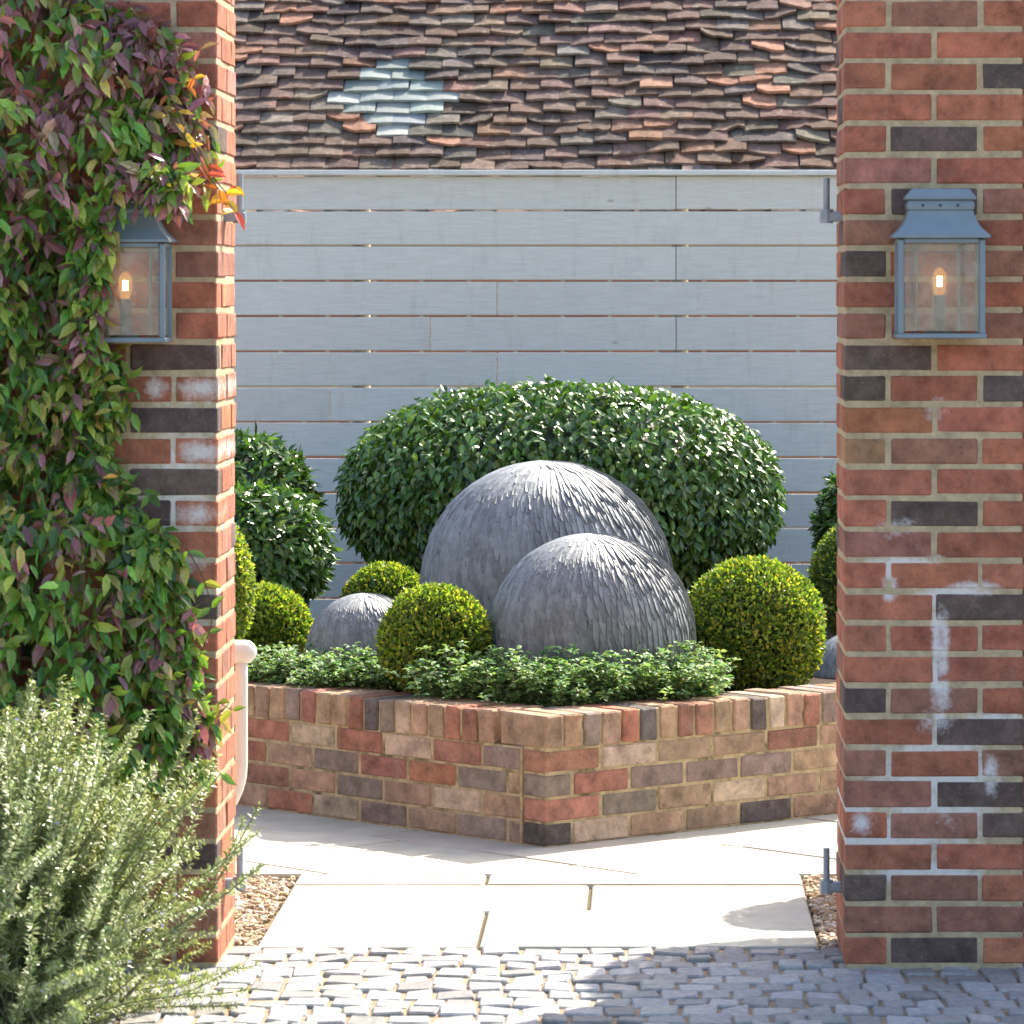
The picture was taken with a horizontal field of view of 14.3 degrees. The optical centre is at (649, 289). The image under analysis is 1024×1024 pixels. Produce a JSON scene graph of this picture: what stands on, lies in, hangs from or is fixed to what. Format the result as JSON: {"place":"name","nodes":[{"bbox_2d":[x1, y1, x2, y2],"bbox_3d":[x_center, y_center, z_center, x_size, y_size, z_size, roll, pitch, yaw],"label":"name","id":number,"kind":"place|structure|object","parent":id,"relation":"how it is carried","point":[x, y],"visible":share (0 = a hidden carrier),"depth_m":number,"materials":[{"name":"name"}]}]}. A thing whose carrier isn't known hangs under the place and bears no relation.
{"place":"outdoors","nodes":[
{"label":"outdoors","id":0,"kind":"place"},
{"bbox_2d":[234,805,837,949],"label":"stone paving","id":1,"kind":"structure","parent":0,"point":[369,885],"depth_m":11.38,"materials":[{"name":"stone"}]},
{"bbox_2d":[234,627,837,846],"bbox_3d":[-0.245,1.471,14.251,4.068,0.419,4.223,0,0,0],"label":"brick planter","id":2,"kind":"object","parent":1,"relation":"on","point":[537,775],"visible":0.38,"depth_m":12.56,"materials":[{"name":"brick"}]},
{"bbox_2d":[234,523,256,639],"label":"box ball","id":3,"kind":"object","parent":2,"relation":"on","point":[245,603],"visible":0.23,"depth_m":13.30,"materials":[{"name":"green plant"}]},
{"bbox_2d":[234,580,314,670],"bbox_3d":[-1.306,1.171,13.751,0.390,0.388,0.379,0,0,0],"label":"box ball","id":4,"kind":"object","parent":2,"relation":"on","point":[282,613],"visible":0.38,"depth_m":13.63,"materials":[{"name":"green plant"}]},
{"bbox_2d":[234,421,328,518],"bbox_3d":[-1.522,0.906,15.401,0.633,0.834,0.634,0,0,0],"label":"laurel bush","id":5,"kind":"object","parent":2,"relation":"on","point":[269,462],"visible":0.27,"depth_m":15.30,"materials":[{"name":"green plant"}]},
{"bbox_2d":[234,476,344,607],"bbox_3d":[-1.364,0.989,14.296,0.546,0.670,0.561,0,0,-35],"label":"laurel bush","id":6,"kind":"object","parent":2,"relation":"on","point":[291,547],"visible":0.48,"depth_m":14.16,"materials":[{"name":"green plant"}]},
{"bbox_2d":[234,640,404,691],"bbox_3d":[-1.056,1.228,13.201,0.446,0.198,0.731,0,0,-44],"label":"herb plant","id":7,"kind":"object","parent":2,"relation":"on","point":[362,671],"visible":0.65,"depth_m":13.09,"materials":[{"name":"green plant"}]},
{"bbox_2d":[305,593,394,665],"bbox_3d":[-0.935,1.191,13.421,0.403,0.389,0.403,0,0,0],"label":"slate ball","id":8,"kind":"object","parent":2,"relation":"on","point":[350,620],"visible":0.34,"depth_m":13.28,"materials":[{"name":"grey stone"}]},
{"bbox_2d":[338,560,419,599],"bbox_3d":[-0.916,1.132,14.244,0.361,0.383,0.367,0,0,0],"label":"box ball","id":9,"kind":"object","parent":2,"relation":"on","point":[393,579],"visible":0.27,"depth_m":14.17,"materials":[{"name":"green plant"}]},
{"bbox_2d":[374,582,493,694],"bbox_3d":[-0.682,1.124,12.981,0.389,0.399,0.384,0,0,0],"label":"box ball","id":10,"kind":"object","parent":2,"relation":"on","point":[436,616],"visible":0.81,"depth_m":12.87,"materials":[{"name":"green plant"}]},
{"bbox_2d":[419,460,673,619],"bbox_3d":[-0.348,1.000,13.850,0.867,0.843,0.866,0,0,0],"label":"slate ball","id":11,"kind":"object","parent":2,"relation":"on","point":[489,531],"visible":0.51,"depth_m":13.58,"materials":[{"name":"grey stone"}]},
{"bbox_2d":[332,374,787,590],"bbox_3d":[-0.334,0.822,15.251,1.710,1.017,1.312,0,0,0],"label":"clipped hedge","id":12,"kind":"object","parent":2,"relation":"on","point":[675,469],"visible":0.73,"depth_m":14.85,"materials":[{"name":"green plant"}]},
{"bbox_2d":[383,640,741,707],"bbox_3d":[-0.270,1.208,12.658,1.122,0.229,0.572,0,0,0],"label":"herb plant","id":13,"kind":"object","parent":2,"relation":"on","point":[542,683],"visible":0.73,"depth_m":12.63,"materials":[{"name":"green plant"}]},
{"bbox_2d":[489,533,696,681],"bbox_3d":[-0.186,1.105,13.080,0.671,0.651,0.672,0,0,0],"label":"slate ball","id":14,"kind":"object","parent":2,"relation":"on","point":[600,593],"visible":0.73,"depth_m":12.84,"materials":[{"name":"grey stone"}]},
{"bbox_2d":[668,645,737,691],"bbox_3d":[0.125,1.216,12.909,0.300,0.212,0.285,0,0,9],"label":"herb plant","id":15,"kind":"object","parent":2,"relation":"on","point":[709,660],"visible":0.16,"depth_m":12.90,"materials":[{"name":"green plant"}]},
{"bbox_2d":[687,554,827,692],"bbox_3d":[0.330,1.125,13.397,0.513,0.524,0.512,0,0,0],"label":"box ball","id":16,"kind":"object","parent":2,"relation":"on","point":[763,617],"visible":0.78,"depth_m":13.23,"materials":[{"name":"green plant"}]},
{"bbox_2d":[807,523,837,636],"bbox_3d":[0.752,1.060,14.403,0.409,0.527,0.397,0,0,0],"label":"box ball","id":17,"kind":"object","parent":2,"relation":"on","point":[822,575],"visible":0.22,"depth_m":14.31,"materials":[{"name":"green plant"}]},
{"bbox_2d":[807,464,837,555],"bbox_3d":[0.804,0.965,15.197,0.444,0.716,0.436,0,0,0],"label":"laurel bush","id":18,"kind":"object","parent":2,"relation":"on","point":[826,514],"visible":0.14,"depth_m":15.14,"materials":[{"name":"green plant"}]},
{"bbox_2d":[813,635,837,677],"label":"slate ball","id":19,"kind":"object","parent":2,"relation":"on","point":[828,667],"visible":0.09,"depth_m":13.88,"materials":[{"name":"grey stone"}]},
{"bbox_2d":[234,874,837,949],"bbox_3d":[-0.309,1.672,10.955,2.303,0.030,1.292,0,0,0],"label":"gravel","id":20,"kind":"structure","parent":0,"point":[257,904],"depth_m":11.02,"materials":[{"name":"beige gravel"}]},
{"bbox_2d":[234,640,256,804],"bbox_3d":[-1.441,1.292,10.660,0.828,0.756,0.062,0,0,0],"label":"hand rail","id":21,"kind":"object","parent":20,"relation":"on","point":[245,652],"visible":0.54,"depth_m":10.64,"materials":[{"name":"beige paint"}]},
{"bbox_2d":[87,945,1023,1023],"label":"cobbled paving","id":22,"kind":"structure","parent":0,"point":[526,995],"depth_m":9.69,"materials":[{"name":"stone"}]},
{"bbox_2d":[0,12,38,750],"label":"garden wall","id":23,"kind":"structure","parent":22,"relation":"on","point":[26,662],"depth_m":10.11,"materials":[{"name":"brick"}]},
{"bbox_2d":[0,0,244,856],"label":"climbing plant","id":24,"kind":"object","parent":22,"relation":"on","point":[159,159],"visible":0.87,"depth_m":9.84,"materials":[{"name":"green plant"}]},
{"bbox_2d":[0,668,264,1023],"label":"rosemary bush","id":25,"kind":"object","parent":22,"relation":"on","point":[59,964],"visible":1,"depth_m":9.01,"materials":[{"name":"green plant"}]},
{"bbox_2d":[37,0,235,969],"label":"brick pier","id":26,"kind":"structure","parent":22,"relation":"on","point":[177,452],"depth_m":10.00,"materials":[{"name":"brick"}]},
{"bbox_2d":[87,193,177,342],"bbox_3d":[-1.274,-0.054,9.911,0.234,0.362,0.179,0,0,0],"label":"wall lantern","id":27,"kind":"object","parent":26,"relation":"attached to","point":[143,232],"depth_m":9.86,"materials":[{"name":"paint"}]},
{"bbox_2d":[224,174,246,222],"bbox_3d":[-1.037,-0.229,10.190,0.060,0.123,0.034,0,0,0],"label":"hinge pin","id":28,"kind":"object","parent":26,"relation":"attached to","point":[229,217],"visible":0.65,"depth_m":10.18,"materials":[{"name":"grey metal"}]},
{"bbox_2d":[225,844,246,890],"bbox_3d":[-1.037,1.442,10.190,0.060,0.113,0.034,0,0,0],"label":"hinge pin","id":29,"kind":"object","parent":26,"relation":"attached to","point":[239,864],"visible":0.57,"depth_m":10.18,"materials":[{"name":"grey metal"}]},
{"bbox_2d":[836,0,1023,969],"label":"brick pier","id":30,"kind":"structure","parent":22,"relation":"on","point":[930,642],"depth_m":10.00,"materials":[{"name":"brick"}]},
{"bbox_2d":[820,848,841,893],"bbox_3d":[0.454,1.450,10.190,0.060,0.113,0.034,0,0,0],"label":"hinge pin","id":31,"kind":"object","parent":30,"relation":"attached to","point":[828,885],"visible":0.94,"depth_m":10.18,"materials":[{"name":"grey metal"}]},
{"bbox_2d":[820,178,841,222],"bbox_3d":[0.454,-0.224,10.190,0.060,0.113,0.034,0,0,0],"label":"hinge pin","id":32,"kind":"object","parent":30,"relation":"attached to","point":[828,214],"visible":0.98,"depth_m":10.18,"materials":[{"name":"grey metal"}]},
{"bbox_2d":[889,189,990,338],"bbox_3d":[0.703,-0.064,9.911,0.234,0.362,0.179,0,0,0],"label":"wall lantern","id":33,"kind":"object","parent":30,"relation":"attached to","point":[939,216],"depth_m":9.85,"materials":[{"name":"paint"}]},
{"bbox_2d":[1023,0,1023,937],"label":"garden wall","id":34,"kind":"structure","parent":22,"relation":"on","point":[1023,526],"depth_m":10.11,"materials":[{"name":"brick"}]},
{"label":"ground","id":35,"kind":"structure","parent":0,"visible":0},
{"bbox_2d":[234,0,837,598],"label":"outbuilding","id":36,"kind":"structure","parent":35,"relation":"on","point":[534,84],"depth_m":20.12,"materials":[{"name":"tile"}]},
{"bbox_2d":[234,170,837,619],"bbox_3d":[0.000,0.593,16.524,12.000,2.156,0.132,0,0,0],"label":"board fence","id":37,"kind":"object","parent":35,"relation":"on","point":[554,348],"visible":0.27,"depth_m":16.49,"materials":[{"name":"white wood"}]}
]}

